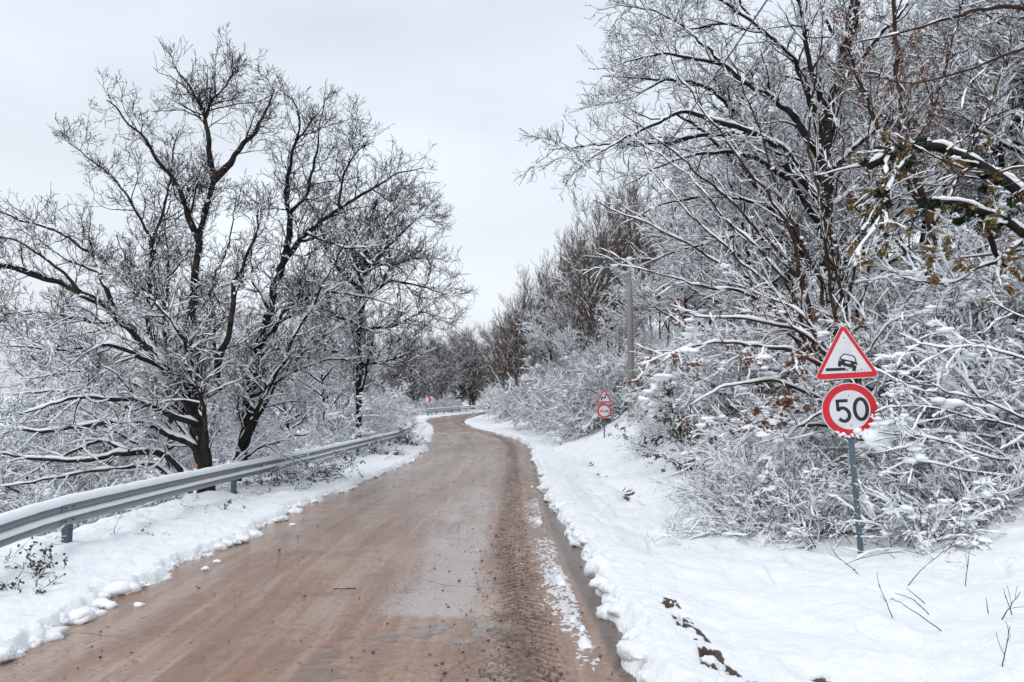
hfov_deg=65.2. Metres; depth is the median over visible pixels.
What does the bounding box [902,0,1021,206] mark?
bare tree
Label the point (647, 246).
bare tree
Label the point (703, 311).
shrub
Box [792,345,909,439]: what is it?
shrub
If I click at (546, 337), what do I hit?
bare tree
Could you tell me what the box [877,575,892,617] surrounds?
stick
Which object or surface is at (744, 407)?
shrub
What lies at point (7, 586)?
bramble
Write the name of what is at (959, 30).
bare tree
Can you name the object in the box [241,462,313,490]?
bramble
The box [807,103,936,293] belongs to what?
bare tree
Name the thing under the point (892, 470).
shrub
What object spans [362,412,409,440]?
shrub
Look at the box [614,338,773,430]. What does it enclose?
shrub
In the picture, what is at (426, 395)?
bare tree
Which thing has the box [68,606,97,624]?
snow clump
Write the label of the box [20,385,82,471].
bare tree
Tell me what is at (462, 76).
sky
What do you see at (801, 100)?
bare tree
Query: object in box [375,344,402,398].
bare tree
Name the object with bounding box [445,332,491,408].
bare tree
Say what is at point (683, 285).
bare tree
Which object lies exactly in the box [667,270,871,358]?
shrub
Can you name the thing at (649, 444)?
shrub
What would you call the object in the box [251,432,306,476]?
shrub
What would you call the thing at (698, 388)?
shrub
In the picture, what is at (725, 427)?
shrub
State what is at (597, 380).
shrub
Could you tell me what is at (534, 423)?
shrub
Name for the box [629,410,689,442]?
shrub
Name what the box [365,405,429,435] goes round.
shrub
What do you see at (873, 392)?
shrub
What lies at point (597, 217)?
bare tree
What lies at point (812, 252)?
bare tree
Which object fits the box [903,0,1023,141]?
bare tree
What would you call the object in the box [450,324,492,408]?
bare tree
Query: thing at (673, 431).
snowy bush
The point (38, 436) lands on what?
bare tree
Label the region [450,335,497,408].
bare tree
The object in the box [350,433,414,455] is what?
bramble
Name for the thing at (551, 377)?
shrub
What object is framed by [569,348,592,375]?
bare tree
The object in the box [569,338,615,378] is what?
bare tree
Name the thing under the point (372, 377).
bare tree
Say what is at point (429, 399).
chevron board
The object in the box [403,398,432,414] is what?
shrub
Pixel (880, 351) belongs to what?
shrub
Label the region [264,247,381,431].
bare tree
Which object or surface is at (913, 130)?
oak tree
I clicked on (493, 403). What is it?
shrub
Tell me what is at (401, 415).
shrub
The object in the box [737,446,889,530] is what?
shrub
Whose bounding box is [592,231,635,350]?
bare tree
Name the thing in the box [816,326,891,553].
road sign
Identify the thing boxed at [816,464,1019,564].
shrub
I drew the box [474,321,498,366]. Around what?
bare tree
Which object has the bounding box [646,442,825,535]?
shrub
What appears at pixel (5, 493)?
shrub
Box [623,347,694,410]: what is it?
shrub
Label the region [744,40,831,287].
bare tree
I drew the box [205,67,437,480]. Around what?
oak tree
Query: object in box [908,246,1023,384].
shrub
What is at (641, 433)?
shrub
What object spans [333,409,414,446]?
shrub
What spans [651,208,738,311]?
bare tree
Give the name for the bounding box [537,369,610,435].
shrub
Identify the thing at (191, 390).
oak tree
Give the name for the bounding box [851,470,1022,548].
shrub
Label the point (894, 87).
bare tree
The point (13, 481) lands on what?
bare tree
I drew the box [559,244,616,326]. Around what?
bare tree
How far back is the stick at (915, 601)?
6.10 m
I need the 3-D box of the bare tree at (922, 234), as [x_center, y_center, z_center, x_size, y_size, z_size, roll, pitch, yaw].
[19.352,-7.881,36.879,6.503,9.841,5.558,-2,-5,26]
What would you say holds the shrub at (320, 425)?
on the ground
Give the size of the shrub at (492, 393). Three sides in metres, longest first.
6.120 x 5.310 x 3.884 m
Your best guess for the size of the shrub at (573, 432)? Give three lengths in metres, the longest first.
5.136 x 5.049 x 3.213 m
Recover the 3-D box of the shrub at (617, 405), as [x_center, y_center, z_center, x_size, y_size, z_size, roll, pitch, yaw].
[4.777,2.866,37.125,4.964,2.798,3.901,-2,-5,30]
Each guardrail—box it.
[0,424,410,547]
[426,404,493,415]
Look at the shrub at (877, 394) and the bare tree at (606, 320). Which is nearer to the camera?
the shrub at (877, 394)
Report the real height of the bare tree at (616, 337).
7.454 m
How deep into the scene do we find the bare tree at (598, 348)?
40.77 m
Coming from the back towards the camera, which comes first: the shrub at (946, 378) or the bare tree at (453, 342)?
the bare tree at (453, 342)
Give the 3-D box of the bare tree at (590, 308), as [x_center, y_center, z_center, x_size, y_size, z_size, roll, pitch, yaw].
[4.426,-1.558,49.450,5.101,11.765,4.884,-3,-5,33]
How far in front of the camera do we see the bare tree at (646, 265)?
57.41 m
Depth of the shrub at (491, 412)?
64.82 m
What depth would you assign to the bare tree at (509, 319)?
67.76 m
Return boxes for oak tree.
[0,24,301,491]
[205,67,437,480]
[281,166,477,438]
[513,0,987,309]
[784,0,1023,296]
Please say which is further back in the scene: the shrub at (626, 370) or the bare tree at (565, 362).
the bare tree at (565, 362)
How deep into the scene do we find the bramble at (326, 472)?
20.45 m
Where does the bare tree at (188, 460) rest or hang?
on the ground
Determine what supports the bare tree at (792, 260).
on the ground
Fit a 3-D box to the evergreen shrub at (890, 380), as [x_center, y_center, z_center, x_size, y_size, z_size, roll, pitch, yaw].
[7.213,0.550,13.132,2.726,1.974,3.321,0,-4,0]
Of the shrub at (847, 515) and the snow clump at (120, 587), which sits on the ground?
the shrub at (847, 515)
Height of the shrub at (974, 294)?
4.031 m
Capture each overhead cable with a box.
[535,257,584,313]
[585,0,767,256]
[764,80,1023,274]
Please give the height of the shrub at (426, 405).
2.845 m
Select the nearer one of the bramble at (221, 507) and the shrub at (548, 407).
the bramble at (221, 507)
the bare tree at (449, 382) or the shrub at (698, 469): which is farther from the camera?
the bare tree at (449, 382)
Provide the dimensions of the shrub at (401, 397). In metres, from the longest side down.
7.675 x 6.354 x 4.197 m
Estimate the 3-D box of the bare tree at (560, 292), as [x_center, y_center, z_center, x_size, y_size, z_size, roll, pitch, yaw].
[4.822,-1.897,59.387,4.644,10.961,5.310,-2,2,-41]
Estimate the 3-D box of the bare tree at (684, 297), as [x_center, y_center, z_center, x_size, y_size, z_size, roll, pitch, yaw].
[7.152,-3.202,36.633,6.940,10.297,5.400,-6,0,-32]
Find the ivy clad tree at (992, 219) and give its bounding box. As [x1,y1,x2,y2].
[808,109,1023,301]
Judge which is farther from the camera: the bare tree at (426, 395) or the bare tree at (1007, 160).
the bare tree at (426, 395)
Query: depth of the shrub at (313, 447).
28.09 m
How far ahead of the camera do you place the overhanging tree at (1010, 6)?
8.91 m
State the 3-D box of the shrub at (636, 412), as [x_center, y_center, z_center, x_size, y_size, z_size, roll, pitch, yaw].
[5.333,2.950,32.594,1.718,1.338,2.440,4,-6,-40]
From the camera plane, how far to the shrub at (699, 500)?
12.71 m
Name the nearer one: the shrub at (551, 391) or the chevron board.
the shrub at (551, 391)
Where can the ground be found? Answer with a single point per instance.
(722, 609)
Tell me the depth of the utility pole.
34.04 m
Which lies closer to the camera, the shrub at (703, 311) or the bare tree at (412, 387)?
the shrub at (703, 311)
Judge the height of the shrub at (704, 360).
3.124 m
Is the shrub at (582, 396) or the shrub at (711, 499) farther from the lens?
the shrub at (582, 396)
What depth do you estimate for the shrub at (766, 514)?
10.51 m
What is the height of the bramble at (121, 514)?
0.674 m
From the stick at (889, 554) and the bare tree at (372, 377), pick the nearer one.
the stick at (889, 554)
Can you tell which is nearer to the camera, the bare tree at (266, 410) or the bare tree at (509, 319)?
the bare tree at (266, 410)
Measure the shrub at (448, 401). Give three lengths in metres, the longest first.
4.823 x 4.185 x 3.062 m
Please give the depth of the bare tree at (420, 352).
111.03 m
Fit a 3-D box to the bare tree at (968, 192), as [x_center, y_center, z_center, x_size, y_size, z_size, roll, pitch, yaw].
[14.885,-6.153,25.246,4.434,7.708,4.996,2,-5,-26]
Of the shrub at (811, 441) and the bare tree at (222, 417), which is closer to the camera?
the shrub at (811, 441)
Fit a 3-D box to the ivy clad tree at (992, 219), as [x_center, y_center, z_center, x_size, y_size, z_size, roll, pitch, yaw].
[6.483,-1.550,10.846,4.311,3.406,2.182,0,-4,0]
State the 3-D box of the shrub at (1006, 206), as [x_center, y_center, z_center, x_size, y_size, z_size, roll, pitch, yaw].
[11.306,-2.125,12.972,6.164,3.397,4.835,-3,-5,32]
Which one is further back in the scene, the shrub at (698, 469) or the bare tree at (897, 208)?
the bare tree at (897, 208)
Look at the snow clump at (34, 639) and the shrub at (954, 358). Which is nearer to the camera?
the snow clump at (34, 639)
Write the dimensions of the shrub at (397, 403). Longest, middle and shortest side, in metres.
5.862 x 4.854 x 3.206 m
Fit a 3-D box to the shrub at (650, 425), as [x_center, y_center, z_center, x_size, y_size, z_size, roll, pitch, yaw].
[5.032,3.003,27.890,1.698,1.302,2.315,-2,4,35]
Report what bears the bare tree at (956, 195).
on the ground
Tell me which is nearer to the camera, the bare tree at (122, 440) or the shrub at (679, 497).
the shrub at (679, 497)
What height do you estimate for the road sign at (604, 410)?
2.653 m
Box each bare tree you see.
[0,278,224,490]
[0,290,110,509]
[0,367,78,512]
[2,437,58,507]
[5,401,61,451]
[13,373,177,499]
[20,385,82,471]
[28,192,256,473]
[42,358,147,489]
[129,425,226,495]
[171,305,265,464]
[180,345,253,451]
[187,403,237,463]
[206,285,316,455]
[225,373,293,456]
[235,316,335,451]
[263,312,314,450]
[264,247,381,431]
[279,289,378,415]
[290,334,367,424]
[304,298,399,426]
[352,337,402,414]
[369,357,394,402]
[374,333,429,401]
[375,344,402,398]
[376,329,444,413]
[403,334,429,403]
[413,327,465,411]
[414,353,441,402]
[426,330,474,400]
[440,346,479,404]
[444,327,475,349]
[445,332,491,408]
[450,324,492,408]
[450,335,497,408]
[471,326,507,408]
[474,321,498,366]
[476,317,521,394]
[481,319,522,417]
[483,318,509,376]
[488,283,535,396]
[488,306,512,370]
[500,305,527,384]
[503,300,556,367]
[507,291,554,373]
[512,264,559,367]
[515,239,611,354]
[516,285,576,367]
[522,363,551,385]
[530,248,574,352]
[540,223,620,363]
[544,243,605,349]
[545,318,592,383]
[548,227,603,331]
[551,355,566,372]
[558,179,634,352]
[558,319,585,367]
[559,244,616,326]
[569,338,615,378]
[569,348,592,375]
[573,320,617,357]
[573,335,617,390]
[574,252,621,348]
[577,217,650,357]
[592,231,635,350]
[592,259,674,351]
[595,176,655,357]
[605,162,662,337]
[611,162,723,343]
[621,204,669,330]
[624,208,661,339]
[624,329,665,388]
[627,194,680,344]
[635,219,676,340]
[648,131,805,328]
[649,0,854,310]
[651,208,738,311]
[660,207,735,332]
[668,150,769,325]
[677,181,809,333]
[685,35,853,298]
[703,157,848,294]
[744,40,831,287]
[763,94,861,296]
[764,100,858,286]
[767,7,962,293]
[771,132,897,286]
[796,0,995,260]
[805,19,1009,287]
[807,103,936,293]
[826,12,941,257]
[848,0,1002,224]
[878,220,921,260]
[894,71,988,245]
[899,0,1023,210]
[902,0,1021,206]
[902,18,1023,252]
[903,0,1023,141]
[906,0,1023,242]
[912,106,966,241]
[924,2,1022,208]
[956,92,1020,224]
[963,135,1019,209]
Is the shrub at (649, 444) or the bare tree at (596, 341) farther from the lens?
the bare tree at (596, 341)
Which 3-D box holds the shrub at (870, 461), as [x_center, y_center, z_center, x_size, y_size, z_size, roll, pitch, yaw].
[5.101,1.882,10.765,2.564,1.960,3.622,2,-5,-24]
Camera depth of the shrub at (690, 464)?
16.47 m
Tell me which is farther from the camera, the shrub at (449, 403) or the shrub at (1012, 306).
the shrub at (449, 403)
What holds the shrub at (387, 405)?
on the ground
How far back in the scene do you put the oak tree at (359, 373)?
33.07 m
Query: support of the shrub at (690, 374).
on the ground
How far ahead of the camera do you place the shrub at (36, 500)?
15.29 m
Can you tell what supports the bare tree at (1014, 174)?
on the ground
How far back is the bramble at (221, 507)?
13.90 m
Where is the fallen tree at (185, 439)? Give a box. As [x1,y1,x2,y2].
[0,350,345,500]
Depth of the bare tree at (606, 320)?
63.84 m
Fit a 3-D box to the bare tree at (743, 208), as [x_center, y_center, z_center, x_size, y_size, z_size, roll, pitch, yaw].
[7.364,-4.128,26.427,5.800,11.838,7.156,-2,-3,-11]
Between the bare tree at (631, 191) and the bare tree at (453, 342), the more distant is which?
the bare tree at (453, 342)
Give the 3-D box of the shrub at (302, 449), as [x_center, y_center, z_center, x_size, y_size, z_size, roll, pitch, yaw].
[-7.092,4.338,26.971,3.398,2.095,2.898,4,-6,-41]
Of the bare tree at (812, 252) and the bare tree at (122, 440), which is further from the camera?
the bare tree at (812, 252)
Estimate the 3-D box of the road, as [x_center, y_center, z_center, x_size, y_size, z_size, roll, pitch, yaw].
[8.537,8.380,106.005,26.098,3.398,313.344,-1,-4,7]
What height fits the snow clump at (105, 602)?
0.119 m
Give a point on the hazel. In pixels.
(798, 278)
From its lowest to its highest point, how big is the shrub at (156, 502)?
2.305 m
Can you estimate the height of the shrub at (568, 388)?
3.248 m
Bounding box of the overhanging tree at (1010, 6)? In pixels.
[844,0,1023,213]
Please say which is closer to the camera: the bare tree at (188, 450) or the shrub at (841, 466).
the shrub at (841, 466)
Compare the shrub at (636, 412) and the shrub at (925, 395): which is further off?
the shrub at (636, 412)
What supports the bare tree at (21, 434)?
on the ground
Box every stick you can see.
[845,545,932,564]
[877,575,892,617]
[890,597,941,630]
[896,593,928,614]
[908,530,975,585]
[965,549,969,585]
[996,621,1010,666]
[1002,586,1020,619]
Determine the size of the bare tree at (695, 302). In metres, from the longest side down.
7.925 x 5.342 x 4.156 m
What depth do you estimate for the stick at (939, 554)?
7.09 m
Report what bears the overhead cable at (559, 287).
attached to the utility pole
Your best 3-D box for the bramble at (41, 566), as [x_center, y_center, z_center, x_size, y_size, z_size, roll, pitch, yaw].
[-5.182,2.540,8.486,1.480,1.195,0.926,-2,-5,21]
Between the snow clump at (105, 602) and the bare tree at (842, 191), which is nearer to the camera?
the snow clump at (105, 602)
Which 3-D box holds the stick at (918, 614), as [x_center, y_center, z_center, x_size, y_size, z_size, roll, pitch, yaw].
[2.848,1.943,5.678,0.460,0.263,0.061,1,-4,-19]
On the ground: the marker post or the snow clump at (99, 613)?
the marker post
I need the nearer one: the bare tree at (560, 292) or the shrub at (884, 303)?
the shrub at (884, 303)
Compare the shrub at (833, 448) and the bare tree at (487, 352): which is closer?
the shrub at (833, 448)
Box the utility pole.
[584,255,634,421]
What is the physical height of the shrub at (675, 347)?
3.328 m
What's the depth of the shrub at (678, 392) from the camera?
23.79 m
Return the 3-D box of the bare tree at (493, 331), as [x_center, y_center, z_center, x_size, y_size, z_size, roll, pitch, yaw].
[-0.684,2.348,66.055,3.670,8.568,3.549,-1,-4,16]
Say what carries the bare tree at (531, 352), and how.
on the ground
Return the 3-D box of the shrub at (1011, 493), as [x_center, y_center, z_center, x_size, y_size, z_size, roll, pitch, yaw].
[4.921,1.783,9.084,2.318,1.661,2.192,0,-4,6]
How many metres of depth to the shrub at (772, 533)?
10.14 m
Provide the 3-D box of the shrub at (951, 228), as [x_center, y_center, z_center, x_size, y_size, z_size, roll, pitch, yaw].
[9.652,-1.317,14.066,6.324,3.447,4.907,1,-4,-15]
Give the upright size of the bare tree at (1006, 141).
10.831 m
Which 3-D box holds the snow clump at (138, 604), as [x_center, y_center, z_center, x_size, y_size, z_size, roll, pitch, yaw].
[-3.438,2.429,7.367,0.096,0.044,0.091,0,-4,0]
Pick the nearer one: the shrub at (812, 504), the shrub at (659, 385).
the shrub at (812, 504)
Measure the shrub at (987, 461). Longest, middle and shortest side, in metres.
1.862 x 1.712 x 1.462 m
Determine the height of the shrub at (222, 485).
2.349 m
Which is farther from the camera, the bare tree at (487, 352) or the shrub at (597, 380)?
the bare tree at (487, 352)
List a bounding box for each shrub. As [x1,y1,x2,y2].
[0,437,230,539]
[0,482,80,535]
[4,468,134,538]
[119,498,170,511]
[212,445,293,487]
[218,387,404,461]
[225,434,324,480]
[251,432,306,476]
[266,444,326,473]
[273,434,344,463]
[295,405,368,439]
[296,414,352,444]
[298,440,360,460]
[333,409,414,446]
[338,402,415,424]
[352,404,407,429]
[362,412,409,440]
[363,390,406,415]
[363,404,405,420]
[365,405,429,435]
[372,380,426,418]
[373,394,411,417]
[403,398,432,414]
[409,401,434,412]
[422,390,468,411]
[428,398,462,411]
[428,399,446,412]
[465,380,518,419]
[476,384,526,416]
[479,364,548,400]
[479,375,525,417]
[486,369,548,427]
[502,372,566,430]
[509,354,561,396]
[509,360,573,427]
[514,366,564,402]
[525,407,555,432]
[527,367,602,442]
[528,371,571,409]
[533,384,563,428]
[534,391,564,428]
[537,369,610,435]
[543,386,614,444]
[547,346,648,418]
[555,370,618,409]
[558,374,575,390]
[561,371,579,399]
[563,374,657,426]
[574,335,673,397]
[602,345,655,381]
[604,347,652,391]
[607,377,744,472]
[608,322,700,374]
[613,431,665,460]
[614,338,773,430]
[615,402,651,423]
[620,416,670,447]
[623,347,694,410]
[627,340,683,411]
[628,305,756,379]
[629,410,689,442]
[632,414,662,438]
[634,302,815,420]
[640,408,678,418]
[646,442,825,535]
[646,468,798,546]
[648,352,733,416]
[648,376,753,446]
[656,402,810,496]
[661,346,798,454]
[663,442,708,497]
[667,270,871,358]
[667,326,757,425]
[668,452,750,516]
[669,254,874,413]
[670,402,786,486]
[671,426,831,505]
[673,490,704,501]
[677,454,730,510]
[683,278,795,352]
[688,313,874,405]
[693,471,777,511]
[695,469,722,512]
[705,307,767,397]
[709,428,860,506]
[709,492,825,546]
[710,371,823,466]
[716,270,895,392]
[720,470,769,515]
[722,459,911,543]
[724,286,902,396]
[727,481,843,534]
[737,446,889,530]
[744,411,943,518]
[749,404,862,470]
[754,449,894,505]
[755,222,1023,417]
[755,393,803,439]
[758,443,933,539]
[762,481,905,550]
[763,349,1015,474]
[766,223,1023,425]
[767,364,813,417]
[769,244,937,337]
[773,333,1018,487]
[779,484,893,543]
[780,323,1019,437]
[783,272,897,393]
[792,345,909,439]
[799,207,1023,342]
[807,264,922,350]
[807,465,1002,535]
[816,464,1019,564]
[826,286,1023,502]
[838,379,1023,507]
[840,429,1023,542]
[841,435,932,506]
[842,450,895,486]
[845,184,1023,318]
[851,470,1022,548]
[862,437,983,484]
[865,361,931,422]
[868,310,999,392]
[871,302,1023,453]
[881,326,1023,415]
[895,327,1022,418]
[905,182,1023,297]
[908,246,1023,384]
[910,424,1023,517]
[920,442,964,502]
[922,231,1023,328]
[936,420,1006,451]
[971,332,1023,439]
[972,254,1023,320]
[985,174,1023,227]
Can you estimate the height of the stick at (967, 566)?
0.330 m
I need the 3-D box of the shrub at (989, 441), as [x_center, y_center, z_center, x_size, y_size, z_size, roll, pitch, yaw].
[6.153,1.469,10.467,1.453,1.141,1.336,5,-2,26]
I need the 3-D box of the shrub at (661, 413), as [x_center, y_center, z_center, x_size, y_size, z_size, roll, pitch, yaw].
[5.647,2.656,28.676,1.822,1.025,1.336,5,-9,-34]
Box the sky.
[0,0,1005,396]
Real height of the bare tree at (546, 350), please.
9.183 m
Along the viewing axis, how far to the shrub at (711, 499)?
12.50 m
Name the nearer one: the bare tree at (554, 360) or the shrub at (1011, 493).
the shrub at (1011, 493)
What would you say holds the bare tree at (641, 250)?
on the ground
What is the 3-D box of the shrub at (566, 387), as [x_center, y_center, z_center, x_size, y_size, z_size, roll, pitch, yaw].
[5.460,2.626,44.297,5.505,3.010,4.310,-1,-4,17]
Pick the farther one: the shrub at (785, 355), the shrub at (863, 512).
the shrub at (785, 355)
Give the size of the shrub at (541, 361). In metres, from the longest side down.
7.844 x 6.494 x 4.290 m
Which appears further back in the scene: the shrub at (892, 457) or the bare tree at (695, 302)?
the bare tree at (695, 302)
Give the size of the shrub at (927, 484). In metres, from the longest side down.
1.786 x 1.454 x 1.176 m
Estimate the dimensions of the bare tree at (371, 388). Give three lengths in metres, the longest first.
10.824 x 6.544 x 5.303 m
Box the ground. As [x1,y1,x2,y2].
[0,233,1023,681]
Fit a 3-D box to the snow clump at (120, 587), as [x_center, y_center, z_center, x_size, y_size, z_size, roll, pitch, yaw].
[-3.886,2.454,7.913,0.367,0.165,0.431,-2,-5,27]
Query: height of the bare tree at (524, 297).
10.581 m
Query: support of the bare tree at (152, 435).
on the ground
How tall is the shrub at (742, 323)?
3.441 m
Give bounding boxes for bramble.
[0,525,67,575]
[0,537,65,593]
[110,510,169,535]
[180,493,245,511]
[228,484,271,494]
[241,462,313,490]
[248,449,365,482]
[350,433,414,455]
[394,420,428,446]
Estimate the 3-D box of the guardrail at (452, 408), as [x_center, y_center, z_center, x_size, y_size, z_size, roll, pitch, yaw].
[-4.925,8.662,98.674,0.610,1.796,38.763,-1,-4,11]
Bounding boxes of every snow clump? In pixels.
[28,635,43,644]
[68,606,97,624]
[90,607,107,616]
[92,597,117,608]
[104,580,141,594]
[134,602,144,606]
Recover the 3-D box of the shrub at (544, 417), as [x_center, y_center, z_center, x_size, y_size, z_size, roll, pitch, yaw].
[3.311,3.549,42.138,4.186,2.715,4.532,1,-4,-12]
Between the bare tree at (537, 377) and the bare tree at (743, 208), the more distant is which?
the bare tree at (537, 377)
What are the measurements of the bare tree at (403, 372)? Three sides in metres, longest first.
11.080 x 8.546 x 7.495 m
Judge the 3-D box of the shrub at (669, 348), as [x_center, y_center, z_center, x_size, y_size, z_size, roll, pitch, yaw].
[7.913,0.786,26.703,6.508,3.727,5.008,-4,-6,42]
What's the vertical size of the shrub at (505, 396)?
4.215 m
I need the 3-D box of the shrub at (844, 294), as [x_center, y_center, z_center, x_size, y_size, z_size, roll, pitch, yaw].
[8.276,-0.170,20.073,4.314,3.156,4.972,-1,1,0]
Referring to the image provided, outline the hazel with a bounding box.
[566,0,941,365]
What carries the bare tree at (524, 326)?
on the ground
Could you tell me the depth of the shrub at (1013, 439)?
9.80 m
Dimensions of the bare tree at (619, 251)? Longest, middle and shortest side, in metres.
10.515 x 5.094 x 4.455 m
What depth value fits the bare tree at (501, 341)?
74.38 m
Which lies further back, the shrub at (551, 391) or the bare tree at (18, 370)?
the shrub at (551, 391)
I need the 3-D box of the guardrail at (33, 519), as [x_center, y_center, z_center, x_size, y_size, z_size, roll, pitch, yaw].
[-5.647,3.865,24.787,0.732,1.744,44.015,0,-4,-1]
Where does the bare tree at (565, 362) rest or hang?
on the ground
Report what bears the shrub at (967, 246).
on the ground
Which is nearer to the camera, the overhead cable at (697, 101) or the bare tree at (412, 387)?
the overhead cable at (697, 101)
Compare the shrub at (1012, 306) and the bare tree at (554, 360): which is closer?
the shrub at (1012, 306)
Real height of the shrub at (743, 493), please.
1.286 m
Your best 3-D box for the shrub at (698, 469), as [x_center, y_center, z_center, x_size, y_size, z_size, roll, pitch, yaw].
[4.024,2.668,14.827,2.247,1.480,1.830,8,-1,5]
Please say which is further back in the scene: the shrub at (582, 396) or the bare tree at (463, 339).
the bare tree at (463, 339)
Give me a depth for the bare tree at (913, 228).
42.41 m
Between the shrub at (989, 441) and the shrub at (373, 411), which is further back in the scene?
the shrub at (373, 411)
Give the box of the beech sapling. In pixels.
[624,246,950,481]
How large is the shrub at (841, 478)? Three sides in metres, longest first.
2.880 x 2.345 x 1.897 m
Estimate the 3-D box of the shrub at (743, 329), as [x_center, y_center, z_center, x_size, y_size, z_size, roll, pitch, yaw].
[8.273,-0.065,18.267,5.864,3.497,5.319,1,-4,-7]
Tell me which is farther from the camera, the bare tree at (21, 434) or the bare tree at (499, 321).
the bare tree at (499, 321)
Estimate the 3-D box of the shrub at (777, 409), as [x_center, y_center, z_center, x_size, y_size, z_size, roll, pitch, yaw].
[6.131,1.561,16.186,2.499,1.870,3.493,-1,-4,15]
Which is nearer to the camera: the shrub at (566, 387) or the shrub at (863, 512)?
the shrub at (863, 512)
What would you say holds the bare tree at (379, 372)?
on the ground
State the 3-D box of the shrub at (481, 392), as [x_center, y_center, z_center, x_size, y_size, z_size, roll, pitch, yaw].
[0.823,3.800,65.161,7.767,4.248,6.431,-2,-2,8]
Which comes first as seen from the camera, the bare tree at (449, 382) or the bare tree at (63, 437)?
the bare tree at (63, 437)
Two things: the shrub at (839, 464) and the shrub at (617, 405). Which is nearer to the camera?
the shrub at (839, 464)
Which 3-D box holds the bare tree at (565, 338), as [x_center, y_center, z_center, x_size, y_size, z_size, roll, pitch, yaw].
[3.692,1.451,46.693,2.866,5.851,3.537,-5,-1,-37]
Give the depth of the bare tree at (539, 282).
64.82 m
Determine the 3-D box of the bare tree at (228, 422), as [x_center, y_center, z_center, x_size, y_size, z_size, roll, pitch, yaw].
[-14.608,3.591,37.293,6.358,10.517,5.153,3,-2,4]
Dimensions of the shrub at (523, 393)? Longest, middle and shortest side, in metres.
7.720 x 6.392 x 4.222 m
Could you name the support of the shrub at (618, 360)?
on the ground
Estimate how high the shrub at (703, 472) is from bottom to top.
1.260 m
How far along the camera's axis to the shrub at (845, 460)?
11.09 m
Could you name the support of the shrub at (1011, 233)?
on the ground
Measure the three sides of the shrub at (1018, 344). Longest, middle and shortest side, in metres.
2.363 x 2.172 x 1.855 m
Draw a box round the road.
[0,412,636,681]
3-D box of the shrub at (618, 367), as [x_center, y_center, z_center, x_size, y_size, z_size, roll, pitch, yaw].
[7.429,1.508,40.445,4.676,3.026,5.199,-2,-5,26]
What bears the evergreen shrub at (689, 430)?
on the ground
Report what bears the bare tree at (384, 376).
on the ground
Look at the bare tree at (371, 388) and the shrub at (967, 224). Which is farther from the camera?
the bare tree at (371, 388)
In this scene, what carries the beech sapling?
on the ground
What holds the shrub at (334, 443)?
on the ground
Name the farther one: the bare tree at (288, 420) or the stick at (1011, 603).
the bare tree at (288, 420)
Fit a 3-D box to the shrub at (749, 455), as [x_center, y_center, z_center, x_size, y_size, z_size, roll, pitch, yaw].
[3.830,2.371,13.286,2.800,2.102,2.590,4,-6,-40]
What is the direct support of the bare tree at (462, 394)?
on the ground
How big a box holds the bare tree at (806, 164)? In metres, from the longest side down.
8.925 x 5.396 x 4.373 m
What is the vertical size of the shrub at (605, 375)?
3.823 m
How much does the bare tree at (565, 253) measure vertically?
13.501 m
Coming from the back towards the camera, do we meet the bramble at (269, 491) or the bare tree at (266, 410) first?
the bare tree at (266, 410)
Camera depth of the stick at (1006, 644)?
4.84 m
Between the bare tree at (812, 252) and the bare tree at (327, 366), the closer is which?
the bare tree at (812, 252)
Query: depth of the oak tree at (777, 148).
20.36 m
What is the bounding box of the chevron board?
[426,397,432,402]
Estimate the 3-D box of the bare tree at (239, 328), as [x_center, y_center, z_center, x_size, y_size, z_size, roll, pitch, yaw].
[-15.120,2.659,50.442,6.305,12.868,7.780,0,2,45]
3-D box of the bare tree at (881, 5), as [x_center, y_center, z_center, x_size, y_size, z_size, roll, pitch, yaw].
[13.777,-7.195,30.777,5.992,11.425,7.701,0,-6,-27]
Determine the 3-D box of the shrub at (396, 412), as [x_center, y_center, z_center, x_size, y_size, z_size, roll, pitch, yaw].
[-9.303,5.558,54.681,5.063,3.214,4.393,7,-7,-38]
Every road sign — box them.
[597,389,611,437]
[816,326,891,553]
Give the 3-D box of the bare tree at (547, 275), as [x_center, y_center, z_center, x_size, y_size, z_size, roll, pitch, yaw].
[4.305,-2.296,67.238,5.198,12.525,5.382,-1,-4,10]
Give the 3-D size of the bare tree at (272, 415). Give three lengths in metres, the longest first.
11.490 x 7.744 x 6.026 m
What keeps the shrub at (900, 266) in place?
on the ground
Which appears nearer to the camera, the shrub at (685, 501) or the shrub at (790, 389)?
the shrub at (685, 501)
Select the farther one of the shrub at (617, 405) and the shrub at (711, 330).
the shrub at (617, 405)
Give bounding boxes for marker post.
[193,464,197,499]
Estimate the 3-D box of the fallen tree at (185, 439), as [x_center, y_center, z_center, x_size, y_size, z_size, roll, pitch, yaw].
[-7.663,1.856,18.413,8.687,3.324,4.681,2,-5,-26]
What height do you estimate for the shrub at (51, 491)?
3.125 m
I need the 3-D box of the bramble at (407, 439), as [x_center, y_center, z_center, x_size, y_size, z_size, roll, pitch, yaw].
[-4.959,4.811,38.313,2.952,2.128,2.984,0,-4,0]
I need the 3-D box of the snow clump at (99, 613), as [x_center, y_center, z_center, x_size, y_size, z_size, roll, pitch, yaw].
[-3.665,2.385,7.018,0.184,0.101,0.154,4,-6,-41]
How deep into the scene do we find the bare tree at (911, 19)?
29.08 m
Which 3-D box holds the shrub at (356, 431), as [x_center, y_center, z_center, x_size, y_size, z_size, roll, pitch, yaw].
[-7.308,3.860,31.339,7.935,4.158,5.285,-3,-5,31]
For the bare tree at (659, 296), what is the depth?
52.11 m
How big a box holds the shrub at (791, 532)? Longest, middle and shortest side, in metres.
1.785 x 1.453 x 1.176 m

